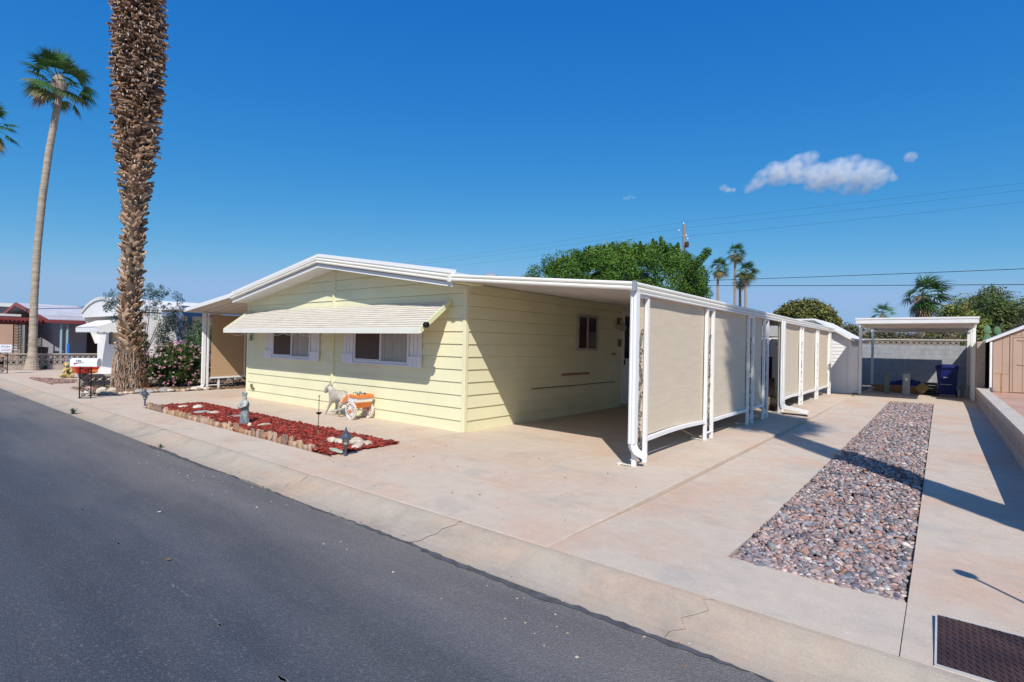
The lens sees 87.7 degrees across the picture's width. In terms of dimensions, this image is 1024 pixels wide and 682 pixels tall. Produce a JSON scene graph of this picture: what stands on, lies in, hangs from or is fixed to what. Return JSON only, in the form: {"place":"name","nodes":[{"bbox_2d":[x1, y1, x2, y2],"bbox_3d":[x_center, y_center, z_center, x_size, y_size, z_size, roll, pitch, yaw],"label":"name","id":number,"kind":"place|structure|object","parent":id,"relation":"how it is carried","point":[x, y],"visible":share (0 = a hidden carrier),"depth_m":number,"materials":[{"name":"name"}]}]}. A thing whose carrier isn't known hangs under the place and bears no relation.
{"place":"outdoors","nodes":[
{"label":"outdoors","id":0,"kind":"place"},
{"bbox_2d":[0,374,50,385],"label":"neighbour drive","id":1,"kind":"structure","parent":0,"point":[21,380],"depth_m":17.38,"materials":[{"name":"concrete"}]},
{"bbox_2d":[2,369,110,380],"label":"neighbour drive","id":2,"kind":"structure","parent":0,"point":[56,373],"depth_m":20.61,"materials":[{"name":"concrete"}]},
{"bbox_2d":[3,353,96,369],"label":"breeze block wall","id":3,"kind":"structure","parent":2,"relation":"on","point":[16,366],"depth_m":23.15,"materials":[{"name":"beige concrete"}]},
{"bbox_2d":[29,377,76,384],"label":"gravel","id":4,"kind":"structure","parent":2,"relation":"on","point":[51,381],"depth_m":17.32,"materials":[{"name":"gravel"}]},
{"bbox_2d":[17,44,98,370],"bbox_3d":[-19.196,-5.585,22.492,2.805,13.806,2.958,1,0,39],"label":"palm tree","id":5,"kind":"object","parent":2,"relation":"on","point":[58,85],"visible":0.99,"depth_m":22.40,"materials":[{"name":"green plant"}]},
{"bbox_2d":[59,362,74,377],"bbox_3d":[-15.759,1.023,18.905,0.427,0.552,0.417,1,0,-33],"label":"bear statue","id":6,"kind":"object","parent":2,"relation":"on","point":[67,371],"visible":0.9,"depth_m":18.86,"materials":[{"name":"yellow stone"}]},
{"bbox_2d":[28,385,96,396],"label":"neighbour drive","id":7,"kind":"structure","parent":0,"point":[60,391],"depth_m":14.45,"materials":[{"name":"concrete"}]},
{"bbox_2d":[64,396,137,409],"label":"footpath","id":8,"kind":"structure","parent":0,"point":[102,403],"depth_m":11.98,"materials":[{"name":"concrete"}]},
{"bbox_2d":[70,358,101,398],"bbox_3d":[-10.194,0.892,12.743,0.570,0.965,0.202,1,0,-11],"label":"mailbox","id":9,"kind":"object","parent":8,"relation":"on","point":[85,362],"visible":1,"depth_m":12.71,"materials":[{"name":"white metal"}]},
{"bbox_2d":[100,393,193,407],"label":"patio","id":10,"kind":"structure","parent":0,"point":[137,399],"depth_m":12.79,"materials":[{"name":"concrete"}]},
{"bbox_2d":[140,388,149,405],"bbox_3d":[-8.004,1.244,11.630,0.192,0.436,0.192,1,0,39],"label":"path lamp","id":11,"kind":"object","parent":10,"relation":"on","point":[145,394],"visible":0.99,"depth_m":11.61,"materials":[{"name":"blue metal"}]},
{"bbox_2d":[53,377,243,391],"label":"neighbour drive","id":12,"kind":"structure","parent":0,"point":[69,385],"depth_m":16.02,"materials":[{"name":"concrete"}]},
{"bbox_2d":[102,282,187,352],"bbox_3d":[-11.841,-0.315,17.209,1.123,3.377,2.335,1,0,39],"label":"young tree","id":13,"kind":"object","parent":12,"relation":"on","point":[156,294],"visible":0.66,"depth_m":17.26,"materials":[{"name":"green plant"}]},
{"bbox_2d":[77,372,233,386],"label":"breeze block wall","id":14,"kind":"structure","parent":12,"relation":"on","point":[102,381],"depth_m":15.89,"materials":[{"name":"beige concrete"}]},
{"bbox_2d":[71,367,99,373],"bbox_3d":[-12.388,0.833,15.484,0.453,0.209,0.585,1,0,39],"label":"planter tub","id":15,"kind":"object","parent":14,"relation":"on","point":[76,369],"visible":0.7,"depth_m":15.34,"materials":[{"name":"orange plastic"}]},
{"bbox_2d":[76,297,241,373],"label":"trailer house","id":16,"kind":"structure","parent":12,"relation":"on","point":[100,326],"depth_m":19.60,"materials":[{"name":"white paint"}]},
{"bbox_2d":[87,332,96,357],"bbox_3d":[-23.095,0.121,29.666,0.070,2.000,0.900,1,0,39],"label":"door","id":17,"kind":"structure","parent":16,"relation":"in","point":[91,346],"depth_m":29.42,"materials":[{"name":"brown wood"}]},
{"bbox_2d":[109,332,117,345],"bbox_3d":[-15.087,-0.112,20.175,1.000,0.570,0.055,1,0,39],"label":"window","id":18,"kind":"structure","parent":16,"relation":"in","point":[112,339],"depth_m":20.16,"materials":[{"name":"glass"}]},
{"bbox_2d":[151,315,199,345],"bbox_3d":[-11.001,0.303,17.616,1.118,2.388,1.654,1,0,39],"label":"grey shrub","id":19,"kind":"object","parent":12,"relation":"on","point":[165,329],"visible":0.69,"depth_m":17.39,"materials":[{"name":"green plant"}]},
{"bbox_2d":[105,407,204,427],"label":"footpath","id":20,"kind":"structure","parent":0,"point":[154,418],"depth_m":9.91,"materials":[{"name":"concrete"}]},
{"bbox_2d":[72,380,245,393],"bbox_3d":[-6.498,1.497,20.591,2.900,0.094,16.000,1,0,39],"label":"planting bed","id":21,"kind":"object","parent":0,"point":[159,387],"visible":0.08,"depth_m":16.07,"materials":[{"name":"brown plant"}]},
{"bbox_2d":[96,387,106,392],"bbox_3d":[-10.506,1.296,13.706,0.269,0.233,0.249,1,0,-1],"label":"boulder","id":22,"kind":"object","parent":21,"relation":"on","point":[101,389],"visible":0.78,"depth_m":13.60,"materials":[{"name":"beige stone"}]},
{"bbox_2d":[107,387,117,394],"bbox_3d":[-10.292,1.314,13.719,0.220,0.244,0.211,1,0,39],"label":"boulder","id":23,"kind":"object","parent":21,"relation":"on","point":[112,390],"visible":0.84,"depth_m":13.66,"materials":[{"name":"beige stone"}]},
{"bbox_2d":[106,0,170,388],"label":"palm tree","id":24,"kind":"object","parent":21,"relation":"on","point":[138,60],"visible":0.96,"depth_m":15.15,"materials":[{"name":"brown plant"}]},
{"bbox_2d":[133,321,152,388],"bbox_3d":[-10.575,0.431,15.355,0.319,2.027,0.603,1,0,9],"label":"dry vine","id":25,"kind":"object","parent":24,"relation":"attached to","point":[144,338],"visible":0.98,"depth_m":15.29,"materials":[{"name":"brown plant"}]},
{"bbox_2d":[141,340,210,385],"bbox_3d":[-10.038,0.691,16.036,1.414,1.438,1.932,1,0,39],"label":"oleander bush","id":26,"kind":"object","parent":21,"relation":"on","point":[175,364],"visible":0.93,"depth_m":15.71,"materials":[{"name":"green plant"}]},
{"bbox_2d":[183,320,211,382],"bbox_3d":[-10.147,0.379,17.570,0.831,2.284,1.267,1,0,39],"label":"grey shrub","id":27,"kind":"object","parent":21,"relation":"on","point":[195,340],"visible":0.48,"depth_m":17.44,"materials":[{"name":"green plant"}]},
{"bbox_2d":[184,293,248,387],"bbox_3d":[-3.307,0.235,20.645,3.045,2.658,15.960,1,0,39],"label":"carport","id":28,"kind":"object","parent":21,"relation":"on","point":[228,354],"visible":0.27,"depth_m":15.95,"materials":[{"name":"paint"}]},
{"bbox_2d":[154,389,295,408],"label":"patio","id":29,"kind":"structure","parent":0,"point":[232,398],"depth_m":13.36,"materials":[{"name":"concrete"}]},
{"bbox_2d":[164,424,333,466],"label":"footpath","id":30,"kind":"structure","parent":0,"point":[279,453],"depth_m":7.50,"materials":[{"name":"concrete"}]},
{"bbox_2d":[249,405,461,443],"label":"patio","id":31,"kind":"structure","parent":0,"point":[401,432],"depth_m":9.64,"materials":[{"name":"concrete"}]},
{"bbox_2d":[324,380,351,416],"bbox_3d":[-3.483,1.137,10.646,0.844,0.700,0.233,1,0,39],"label":"donkey statue","id":32,"kind":"object","parent":31,"relation":"on","point":[336,396],"visible":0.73,"depth_m":10.59,"materials":[{"name":"stone"}]},
{"bbox_2d":[328,391,373,419],"bbox_3d":[-3.167,1.233,10.507,0.927,0.540,0.450,1,0,39],"label":"donkey cart","id":33,"kind":"object","parent":31,"relation":"on","point":[362,401],"visible":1,"depth_m":10.25,"materials":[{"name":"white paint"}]},
{"bbox_2d":[0,388,774,681],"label":"road","id":34,"kind":"structure","parent":0,"point":[276,590],"depth_m":3.29,"materials":[{"name":"grey asphalt"}]},
{"bbox_2d":[44,480,289,681],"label":"road scuffs","id":35,"kind":"object","parent":34,"relation":"on","point":[281,678],"visible":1,"depth_m":3.04,"materials":[{"name":"paint"}]},
{"bbox_2d":[148,445,773,681],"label":"tar seam","id":36,"kind":"object","parent":34,"relation":"on","point":[543,596],"visible":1,"depth_m":3.36,"materials":[{"name":"black asphalt"}]},
{"bbox_2d":[121,449,802,680],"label":"grit","id":37,"kind":"object","parent":34,"relation":"on","point":[684,666],"visible":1,"depth_m":3.80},
{"bbox_2d":[0,355,965,410],"bbox_3d":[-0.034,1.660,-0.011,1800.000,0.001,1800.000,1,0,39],"label":"ground","id":38,"kind":"structure","parent":0,"point":[864,387],"depth_m":26.06,"materials":[{"name":"beige concrete"}]},
{"bbox_2d":[2,302,96,364],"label":"red trimmed house","id":39,"kind":"structure","parent":38,"relation":"on","point":[60,333],"depth_m":29.45,"materials":[{"name":"blue paint"}]},
{"bbox_2d":[0,378,977,681],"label":"kerb","id":40,"kind":"structure","parent":38,"relation":"on","point":[766,646],"depth_m":3.50,"materials":[{"name":"concrete"}]},
{"bbox_2d":[521,236,713,306],"bbox_3d":[6.054,-1.815,30.588,11.466,7.303,8.137,1,0,39],"label":"ficus tree","id":41,"kind":"object","parent":38,"relation":"on","point":[618,261],"visible":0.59,"depth_m":27.57,"materials":[{"name":"green plant"}]},
{"bbox_2d":[678,222,688,290],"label":"utility pole","id":42,"kind":"object","parent":38,"relation":"on","point":[685,245],"visible":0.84,"depth_m":48.97,"materials":[{"name":"brown wood"}]},
{"bbox_2d":[408,183,1019,262],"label":"power line","id":43,"kind":"object","parent":42,"relation":"attached to","point":[751,214],"visible":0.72,"depth_m":44.54,"materials":[{"name":"metal"}]},
{"bbox_2d":[418,190,1019,264],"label":"power line","id":44,"kind":"object","parent":42,"relation":"attached to","point":[745,221],"visible":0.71,"depth_m":44.86,"materials":[{"name":"metal"}]},
{"bbox_2d":[440,202,1018,267],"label":"power line","id":45,"kind":"object","parent":42,"relation":"attached to","point":[768,228],"visible":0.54,"depth_m":43.73,"materials":[{"name":"metal"}]},
{"bbox_2d":[708,257,731,300],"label":"palm tree","id":46,"kind":"object","parent":38,"relation":"on","point":[717,274],"visible":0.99,"depth_m":68.40,"materials":[{"name":"green plant"}]},
{"bbox_2d":[725,242,746,304],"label":"palm tree","id":47,"kind":"object","parent":38,"relation":"on","point":[736,258],"visible":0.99,"depth_m":67.17,"materials":[{"name":"green plant"}]},
{"bbox_2d":[736,271,749,305],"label":"palm tree","id":48,"kind":"object","parent":38,"relation":"on","point":[741,287],"visible":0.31,"depth_m":69.66,"materials":[{"name":"green plant"}]},
{"bbox_2d":[734,260,760,307],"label":"palm tree","id":49,"kind":"object","parent":38,"relation":"on","point":[746,276],"visible":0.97,"depth_m":66.30,"materials":[{"name":"green plant"}]},
{"bbox_2d":[773,297,842,326],"bbox_3d":[16.141,-0.213,29.354,3.623,4.465,3.148,1,0,39],"label":"citrus tree","id":50,"kind":"object","parent":38,"relation":"on","point":[804,308],"visible":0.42,"depth_m":28.52,"materials":[{"name":"green plant"}]},
{"bbox_2d":[761,319,866,393],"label":"garden shed","id":51,"kind":"structure","parent":38,"relation":"on","point":[843,341],"depth_m":19.15,"materials":[{"name":"white paint"}]},
{"bbox_2d":[771,338,777,387],"bbox_3d":[10.262,0.835,20.162,0.860,1.900,0.070,1,0,39],"label":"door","id":52,"kind":"structure","parent":51,"relation":"in","point":[774,341],"depth_m":20.34,"materials":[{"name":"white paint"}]},
{"bbox_2d":[850,346,858,393],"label":"side gate","id":53,"kind":"structure","parent":51,"relation":"attached to","point":[854,369],"depth_m":18.79,"materials":[{"name":"white paint"}]},
{"bbox_2d":[841,322,863,335],"bbox_3d":[18.154,0.537,28.894,2.206,3.245,2.088,1,0,39],"label":"desert shrub","id":54,"kind":"object","parent":38,"relation":"on","point":[851,328],"visible":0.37,"depth_m":28.68,"materials":[{"name":"green plant"}]},
{"bbox_2d":[854,328,899,344],"bbox_3d":[18.671,0.652,27.248,2.083,3.020,2.325,1,0,-33],"label":"desert shrub","id":55,"kind":"object","parent":38,"relation":"on","point":[884,335],"visible":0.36,"depth_m":26.87,"materials":[{"name":"green plant"}]},
{"bbox_2d":[871,301,896,317],"bbox_3d":[25.773,-0.212,37.044,1.853,5.353,1.898,1,0,39],"label":"palm tree","id":56,"kind":"object","parent":38,"relation":"on","point":[885,307],"visible":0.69,"depth_m":36.95,"materials":[{"name":"green plant"}]},
{"bbox_2d":[875,332,978,345],"bbox_3d":[18.675,0.775,24.153,1.773,2.749,4.545,1,0,-41],"label":"desert shrub","id":57,"kind":"object","parent":38,"relation":"on","point":[916,336],"visible":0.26,"depth_m":23.90,"materials":[{"name":"green plant"}]},
{"bbox_2d":[901,271,955,335],"bbox_3d":[24.684,-0.923,31.622,2.955,6.670,2.888,1,0,-21],"label":"palm tree","id":58,"kind":"object","parent":38,"relation":"on","point":[924,305],"visible":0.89,"depth_m":31.33,"materials":[{"name":"green plant"}]},
{"bbox_2d":[922,302,993,345],"bbox_3d":[21.094,0.145,25.328,2.716,4.105,2.512,1,0,39],"label":"acacia shrub","id":59,"kind":"object","parent":38,"relation":"on","point":[963,311],"visible":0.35,"depth_m":24.94,"materials":[{"name":"green plant"}]},
{"bbox_2d":[936,284,1023,341],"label":"mesquite tree","id":60,"kind":"object","parent":38,"relation":"on","point":[1001,312],"visible":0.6,"depth_m":27.53,"materials":[{"name":"green plant"}]},
{"bbox_2d":[975,342,1023,471],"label":"block wall","id":61,"kind":"structure","parent":38,"relation":"on","point":[1006,421],"depth_m":10.19,"materials":[{"name":"grey concrete"}]},
{"bbox_2d":[1001,318,1023,332],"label":"desert shrub","id":62,"kind":"object","parent":38,"relation":"on","point":[1013,325],"visible":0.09,"depth_m":22.54,"materials":[{"name":"green plant"}]},
{"bbox_2d":[1010,298,1023,328],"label":"desert tree","id":63,"kind":"object","parent":38,"relation":"on","point":[1022,314],"visible":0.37,"depth_m":25.60,"materials":[{"name":"green plant"}]},
{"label":"utility pole","id":64,"kind":"object","parent":38,"relation":"on","visible":0},
{"bbox_2d":[708,268,1023,280],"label":"power line","id":65,"kind":"object","parent":64,"relation":"attached to","point":[874,274],"visible":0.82,"depth_m":33.11,"materials":[{"name":"metal"}]},
{"bbox_2d":[710,284,1023,285],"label":"power line","id":66,"kind":"object","parent":64,"relation":"attached to","point":[849,285],"visible":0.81,"depth_m":34.49,"materials":[{"name":"metal"}]},
{"bbox_2d":[0,0,1023,332],"label":"sky","id":67,"kind":"structure","parent":0,"point":[294,131],"materials":[{"name":"blue"}]},
{"bbox_2d":[288,389,856,546],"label":"carport floor","id":68,"kind":"structure","parent":0,"point":[584,453],"depth_m":6.50,"materials":[{"name":"concrete"}]},
{"bbox_2d":[223,254,629,432],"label":"house","id":69,"kind":"structure","parent":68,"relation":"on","point":[433,347],"depth_m":10.59,"materials":[{"name":"paint"}]},
{"bbox_2d":[271,333,310,360],"bbox_3d":[-5.154,-0.038,12.444,1.730,0.935,0.070,1,0,39],"label":"window","id":70,"kind":"structure","parent":69,"relation":"in","point":[283,345],"depth_m":12.42,"materials":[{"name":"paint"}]},
{"bbox_2d":[352,333,409,366],"bbox_3d":[-2.552,0.001,10.351,1.750,0.935,0.070,1,0,39],"label":"window","id":71,"kind":"structure","parent":69,"relation":"in","point":[368,348],"depth_m":10.33,"materials":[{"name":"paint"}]},
{"bbox_2d":[576,314,597,349],"bbox_3d":[1.702,-0.185,12.014,0.050,0.790,0.870,1,0,39],"label":"window","id":72,"kind":"structure","parent":69,"relation":"in","point":[587,325],"depth_m":11.99,"materials":[{"name":"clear glass"}]},
{"bbox_2d":[620,311,629,403],"bbox_3d":[3.050,0.419,13.721,0.085,2.340,0.940,1,0,39],"label":"door","id":73,"kind":"structure","parent":69,"relation":"in","point":[625,338],"depth_m":13.52,"materials":[{"name":"white paint"}]},
{"bbox_2d":[451,274,833,466],"bbox_3d":[5.361,0.390,13.498,3.885,2.607,15.732,1,0,39],"label":"carport","id":74,"kind":"object","parent":68,"relation":"on","point":[693,359],"visible":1,"depth_m":8.64,"materials":[{"name":"paint"}]},
{"bbox_2d":[547,524,905,655],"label":"driveway","id":75,"kind":"structure","parent":0,"point":[874,621],"depth_m":3.40,"materials":[{"name":"concrete"}]},
{"bbox_2d":[600,398,889,556],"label":"driveway","id":76,"kind":"structure","parent":0,"point":[729,508],"depth_m":5.88,"materials":[{"name":"concrete"}]},
{"bbox_2d":[761,357,774,395],"bbox_3d":[6.573,1.077,14.814,1.200,1.300,0.760,1,0,39],"label":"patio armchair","id":77,"kind":"object","parent":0,"point":[771,386],"visible":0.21,"depth_m":14.59,"materials":[{"name":"brown wood"}]},
{"bbox_2d":[764,396,777,410],"bbox_3d":[6.431,1.544,13.210,0.340,0.340,0.340,1,0,39],"label":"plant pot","id":78,"kind":"object","parent":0,"point":[772,403],"visible":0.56,"depth_m":13.07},
{"bbox_2d":[731,401,932,603],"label":"gravel","id":79,"kind":"structure","parent":0,"point":[823,529],"depth_m":4.89,"materials":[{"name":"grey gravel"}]},
{"bbox_2d":[851,387,978,406],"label":"driveway","id":80,"kind":"structure","parent":0,"point":[869,393],"depth_m":17.62,"materials":[{"name":"concrete"}]},
{"bbox_2d":[884,373,889,393],"bbox_3d":[13.531,1.533,19.245,0.170,0.725,0.160,1,0,39],"label":"utility pedestal","id":81,"kind":"object","parent":80,"relation":"on","point":[886,382],"visible":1,"depth_m":19.20,"materials":[{"name":"metal"}]},
{"bbox_2d":[871,384,939,394],"bbox_3d":[14.569,1.777,19.785,2.037,0.245,0.350,1,0,39],"label":"lumber stack","id":82,"kind":"object","parent":80,"relation":"on","point":[892,388],"visible":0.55,"depth_m":19.83,"materials":[{"name":"brown wood"}]},
{"bbox_2d":[890,380,924,385],"bbox_3d":[15.012,1.583,20.170,1.150,0.266,0.500,1,0,39],"label":"tarpaulin","id":83,"kind":"object","parent":82,"relation":"on","point":[912,382],"visible":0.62,"depth_m":20.10,"materials":[{"name":"blue plastic"}]},
{"bbox_2d":[902,373,909,394],"bbox_3d":[13.912,1.523,18.810,0.230,0.755,0.160,1,0,39],"label":"utility pedestal","id":84,"kind":"object","parent":80,"relation":"on","point":[906,385],"visible":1,"depth_m":18.75,"materials":[{"name":"beige paint"}]},
{"bbox_2d":[862,339,966,389],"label":"block wall","id":85,"kind":"structure","parent":80,"relation":"on","point":[917,362],"depth_m":22.79,"materials":[{"name":"grey concrete"}]},
{"bbox_2d":[855,316,979,400],"bbox_3d":[14.273,0.635,18.851,3.110,2.545,7.715,1,0,39],"label":"carport","id":86,"kind":"object","parent":80,"relation":"on","point":[968,325],"visible":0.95,"depth_m":17.48,"materials":[{"name":"paint"}]},
{"bbox_2d":[915,382,928,392],"bbox_3d":[14.568,1.665,18.941,0.440,0.420,0.070,1,0,39],"label":"panel","id":87,"kind":"object","parent":80,"relation":"on","point":[922,387],"visible":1,"depth_m":18.93,"materials":[{"name":"brown wood"}]},
{"bbox_2d":[925,382,936,394],"bbox_3d":[15.024,1.705,19.118,0.330,0.440,0.420,1,0,39],"label":"slatted crate","id":88,"kind":"object","parent":80,"relation":"on","point":[928,384],"visible":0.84,"depth_m":18.96,"materials":[{"name":"black metal"}]},
{"bbox_2d":[935,364,958,395],"bbox_3d":[15.097,1.368,18.516,0.635,1.109,0.920,1,0,39],"label":"wheeled bin","id":89,"kind":"object","parent":80,"relation":"on","point":[947,375],"visible":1,"depth_m":18.23,"materials":[{"name":"blue plastic"}]},
{"bbox_2d":[960,385,964,396],"bbox_3d":[15.540,1.721,18.395,0.110,0.420,0.107,1,0,39],"label":"canister","id":90,"kind":"object","parent":80,"relation":"on","point":[962,388],"visible":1,"depth_m":18.36,"materials":[{"name":"grey metal"}]},
{"bbox_2d":[900,603,1023,681],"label":"driveway","id":91,"kind":"structure","parent":0,"point":[918,642],"depth_m":2.87,"materials":[{"name":"concrete"}]},
{"bbox_2d":[934,613,1023,681],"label":"access cover","id":92,"kind":"object","parent":91,"relation":"on","point":[978,651],"visible":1,"depth_m":2.68,"materials":[{"name":"brown metal"}]},
{"bbox_2d":[907,404,1023,632],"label":"driveway","id":93,"kind":"structure","parent":0,"point":[968,561],"depth_m":4.80,"materials":[{"name":"concrete"}]},
{"bbox_2d":[985,387,1023,416],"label":"neighbour patio","id":94,"kind":"structure","parent":0,"point":[1015,401],"depth_m":12.93,"materials":[{"name":"concrete"}]},
{"bbox_2d":[982,325,1000,340],"bbox_3d":[18.013,0.969,19.816,1.464,3.141,0.375,1,0,39],"label":"prickly pear","id":95,"kind":"object","parent":94,"relation":"on","point":[987,329],"visible":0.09,"depth_m":19.89,"materials":[{"name":"green plant"}]},
{"bbox_2d":[981,325,1023,393],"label":"garden shed","id":96,"kind":"structure","parent":94,"relation":"on","point":[1004,353],"depth_m":15.42,"materials":[{"name":"brown wood"}]},
{"bbox_2d":[1012,337,1023,392],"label":"door","id":97,"kind":"structure","parent":96,"relation":"in","point":[1018,342],"depth_m":15.25,"materials":[{"name":"beige wood"}]},
{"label":"flower bed","id":98,"kind":"structure","parent":0,"visible":0},
{"bbox_2d":[145,402,399,455],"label":"mulch","id":99,"kind":"object","parent":98,"relation":"on","point":[306,433],"visible":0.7,"depth_m":8.83,"materials":[{"name":"red wood"}]},
{"bbox_2d":[237,392,249,423],"bbox_3d":[-4.683,1.181,9.312,0.249,0.568,0.196,1,0,39],"label":"statue","id":100,"kind":"object","parent":99,"relation":"on","point":[243,405],"visible":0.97,"depth_m":9.27,"materials":[{"name":"grey stone"}]},
{"bbox_2d":[338,427,352,455],"bbox_3d":[-2.171,1.333,6.964,0.192,0.436,0.192,1,0,39],"label":"path lamp","id":101,"kind":"object","parent":99,"relation":"on","point":[345,436],"visible":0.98,"depth_m":6.94,"materials":[{"name":"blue metal"}]},
{"bbox_2d":[349,439,363,443],"bbox_3d":[-2.217,1.462,7.643,0.266,0.122,0.131,1,0,-21],"label":"rock","id":102,"kind":"object","parent":99,"relation":"on","point":[352,441],"visible":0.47,"depth_m":7.59,"materials":[{"name":"white stone"}]},
{"bbox_2d":[280,434,288,444],"bbox_3d":[-3.308,1.433,7.756,0.148,0.159,0.076,1,0,39],"label":"edging stone","id":103,"kind":"object","parent":98,"relation":"on","point":[284,439],"visible":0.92,"depth_m":7.72,"materials":[{"name":"beige stone"}]},
{"bbox_2d":[296,440,302,448],"bbox_3d":[-2.975,1.451,7.489,0.132,0.134,0.073,1,0,39],"label":"edging stone","id":104,"kind":"object","parent":98,"relation":"on","point":[299,443],"visible":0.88,"depth_m":7.45,"materials":[{"name":"beige stone"}]},
{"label":"neighbour drive","id":105,"kind":"structure","parent":0,"visible":0},
{"bbox_2d":[0,345,11,373],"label":"mailbox","id":106,"kind":"object","parent":105,"relation":"on","point":[5,349],"visible":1,"depth_m":20.26,"materials":[{"name":"white metal"}]},
{"bbox_2d":[0,102,19,156],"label":"palm tree","id":107,"kind":"object","parent":105,"relation":"on","point":[2,114],"visible":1,"depth_m":26.95,"materials":[{"name":"green plant"}]},
{"bbox_2d":[0,317,45,364],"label":"pergola","id":108,"kind":"object","parent":105,"relation":"on","point":[18,321],"visible":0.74,"depth_m":25.86,"materials":[{"name":"red wood"}]},
{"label":"neighbour drive","id":109,"kind":"structure","parent":0,"visible":0},
{"bbox_2d":[0,314,20,360],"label":"salmon wall house","id":110,"kind":"structure","parent":109,"relation":"on","point":[6,334],"depth_m":29.47,"materials":[{"name":"pink paint"}]},
{"bbox_2d":[0,303,24,352],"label":"beige house","id":111,"kind":"structure","parent":109,"relation":"on","point":[4,307],"depth_m":38.59,"materials":[{"name":"beige paint"}]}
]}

